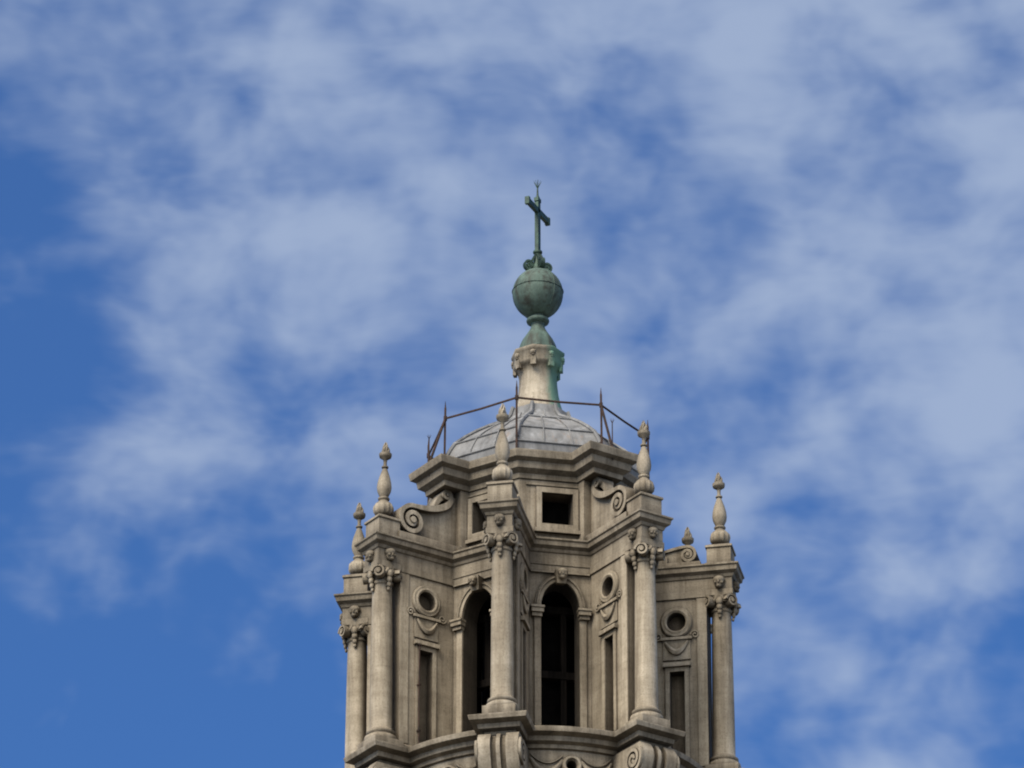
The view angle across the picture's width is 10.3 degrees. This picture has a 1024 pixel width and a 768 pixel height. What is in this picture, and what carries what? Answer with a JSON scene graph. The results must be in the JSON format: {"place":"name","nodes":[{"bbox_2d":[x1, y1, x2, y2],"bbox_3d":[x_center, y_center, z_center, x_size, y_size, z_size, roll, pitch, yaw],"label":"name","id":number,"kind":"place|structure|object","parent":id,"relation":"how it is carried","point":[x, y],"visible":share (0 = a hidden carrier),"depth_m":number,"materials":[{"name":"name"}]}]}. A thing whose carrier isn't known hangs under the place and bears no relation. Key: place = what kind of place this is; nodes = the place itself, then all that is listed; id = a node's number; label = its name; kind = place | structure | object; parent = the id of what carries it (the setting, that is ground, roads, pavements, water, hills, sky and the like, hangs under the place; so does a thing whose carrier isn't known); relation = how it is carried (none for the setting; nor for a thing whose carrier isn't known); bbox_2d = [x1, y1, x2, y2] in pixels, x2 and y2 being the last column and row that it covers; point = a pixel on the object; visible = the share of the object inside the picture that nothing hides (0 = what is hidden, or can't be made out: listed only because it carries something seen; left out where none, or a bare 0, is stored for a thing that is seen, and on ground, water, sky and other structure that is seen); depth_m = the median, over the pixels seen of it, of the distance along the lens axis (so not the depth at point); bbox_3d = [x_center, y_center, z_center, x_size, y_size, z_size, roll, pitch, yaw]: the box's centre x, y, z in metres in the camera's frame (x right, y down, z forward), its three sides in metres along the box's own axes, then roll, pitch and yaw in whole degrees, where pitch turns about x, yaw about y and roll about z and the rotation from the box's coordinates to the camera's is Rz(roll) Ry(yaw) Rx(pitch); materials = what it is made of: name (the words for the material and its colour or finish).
{"place":"outdoors","nodes":[
{"label":"outdoors","id":0,"kind":"place"},
{"bbox_2d":[0,0,1023,767],"label":"sky","id":1,"kind":"structure","parent":0,"point":[250,250],"materials":[{"name":"blue"}]},
{"label":"ground","id":2,"kind":"structure","parent":0,"visible":0},
{"bbox_3d":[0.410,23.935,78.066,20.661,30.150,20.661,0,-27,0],"label":"church dome and drum","id":3,"kind":"object","parent":2,"relation":"on","visible":0},
{"bbox_2d":[408,725,702,767],"bbox_3d":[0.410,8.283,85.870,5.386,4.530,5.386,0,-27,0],"label":"lantern drum","id":4,"kind":"object","parent":3,"relation":"on","point":[551,743],"visible":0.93,"depth_m":84.67,"materials":[{"name":"stone"}]},
{"bbox_2d":[367,732,679,767],"bbox_3d":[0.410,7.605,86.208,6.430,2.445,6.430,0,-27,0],"label":"consoles","id":5,"kind":"object","parent":4,"relation":"attached to","point":[507,750],"visible":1,"depth_m":84.02,"materials":[{"name":"stone"}]},
{"bbox_2d":[344,703,739,767],"bbox_3d":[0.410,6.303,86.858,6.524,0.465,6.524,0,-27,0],"label":"column bases","id":6,"kind":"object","parent":5,"relation":"on","point":[504,719],"depth_m":84.53,"materials":[{"name":"stone"}]},
{"bbox_2d":[338,513,740,767],"bbox_3d":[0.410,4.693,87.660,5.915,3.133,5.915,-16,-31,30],"label":"columns","id":7,"kind":"structure","parent":6,"relation":"on","point":[644,556],"depth_m":85.98,"materials":[{"name":"stone"}]},
{"bbox_2d":[477,606,574,725],"bbox_3d":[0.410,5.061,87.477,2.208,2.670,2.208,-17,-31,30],"label":"bell frame","id":8,"kind":"object","parent":4,"relation":"on","point":[563,677],"visible":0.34,"depth_m":87.01,"materials":[{"name":"black"}]},
{"bbox_2d":[443,752,612,767],"bbox_3d":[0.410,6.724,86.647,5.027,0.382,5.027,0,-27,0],"label":"drum festoons","id":9,"kind":"object","parent":4,"relation":"on","point":[563,763],"visible":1,"depth_m":84.51,"materials":[{"name":"stone"}]},
{"bbox_2d":[334,498,743,767],"bbox_3d":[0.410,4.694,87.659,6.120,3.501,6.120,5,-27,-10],"label":"storey","id":10,"kind":"object","parent":4,"relation":"on","point":[440,572],"visible":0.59,"depth_m":86.72,"materials":[{"name":"stone"}]},
{"bbox_2d":[449,567,591,732],"bbox_3d":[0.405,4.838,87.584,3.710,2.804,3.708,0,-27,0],"label":"arch trim","id":11,"kind":"structure","parent":10,"relation":"attached to","point":[477,583],"depth_m":86.44,"materials":[{"name":"stone"}]},
{"bbox_2d":[409,440,638,549],"bbox_3d":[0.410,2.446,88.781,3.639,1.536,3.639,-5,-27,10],"label":"storey","id":12,"kind":"object","parent":10,"relation":"on","point":[582,467],"visible":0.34,"depth_m":87.65,"materials":[{"name":"stone"}]},
{"bbox_2d":[465,482,580,544],"bbox_3d":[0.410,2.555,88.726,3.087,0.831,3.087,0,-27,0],"label":"window frames","id":13,"kind":"structure","parent":12,"relation":"attached to","point":[540,527],"depth_m":87.53,"materials":[{"name":"stone"}]},
{"bbox_2d":[485,502,567,524],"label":"window","id":14,"kind":"structure","parent":12,"relation":"attached to","point":[554,513],"depth_m":87.78,"materials":[{"name":"black"}]},
{"bbox_2d":[427,381,649,502],"bbox_3d":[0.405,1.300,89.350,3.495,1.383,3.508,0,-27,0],"label":"railing","id":15,"kind":"object","parent":12,"relation":"on","point":[516,398],"visible":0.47,"depth_m":88.18,"materials":[{"name":"metal"}]},
{"bbox_2d":[446,400,638,477],"bbox_3d":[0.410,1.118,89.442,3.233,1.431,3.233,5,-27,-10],"label":"dome","id":16,"kind":"structure","parent":12,"relation":"on","point":[552,427],"depth_m":88.17,"materials":[{"name":"grey metal"}]},
{"bbox_2d":[511,344,564,408],"bbox_3d":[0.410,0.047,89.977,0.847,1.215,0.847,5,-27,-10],"label":"lantern pedestal","id":17,"kind":"object","parent":16,"relation":"on","point":[537,369],"visible":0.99,"depth_m":89.81,"materials":[{"name":"beige stone"}]},
{"bbox_2d":[512,268,563,347],"bbox_3d":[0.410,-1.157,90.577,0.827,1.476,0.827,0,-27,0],"label":"ball finial","id":18,"kind":"object","parent":17,"relation":"on","point":[537,294],"visible":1,"depth_m":90.39,"materials":[{"name":"green metal"}]},
{"bbox_2d":[523,180,552,270],"bbox_3d":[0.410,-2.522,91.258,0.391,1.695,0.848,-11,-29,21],"label":"cross","id":19,"kind":"object","parent":18,"relation":"on","point":[537,260],"visible":1,"depth_m":91.11,"materials":[{"name":"green metal"}]},
{"bbox_2d":[479,592,574,726],"bbox_3d":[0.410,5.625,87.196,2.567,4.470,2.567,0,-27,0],"label":"window openings","id":20,"kind":"object","parent":10,"relation":"on","point":[550,661],"visible":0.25,"depth_m":87.05,"materials":[{"name":"black"}]},
{"bbox_2d":[342,403,735,592],"bbox_3d":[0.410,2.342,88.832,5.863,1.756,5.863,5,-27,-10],"label":"finials","id":21,"kind":"object","parent":10,"relation":"on","point":[502,485],"visible":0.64,"depth_m":87.09,"materials":[{"name":"stone"}]},
{"bbox_2d":[366,553,712,766],"bbox_3d":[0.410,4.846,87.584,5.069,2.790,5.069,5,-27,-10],"label":"wall panels","id":22,"kind":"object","parent":10,"relation":"attached to","point":[676,645],"depth_m":86.37,"materials":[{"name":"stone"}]},
{"bbox_2d":[391,477,700,566],"bbox_3d":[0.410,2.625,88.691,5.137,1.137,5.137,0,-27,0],"label":"scroll volutes","id":23,"kind":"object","parent":10,"relation":"on","point":[433,524],"depth_m":87.42,"materials":[{"name":"stone"}]}
]}

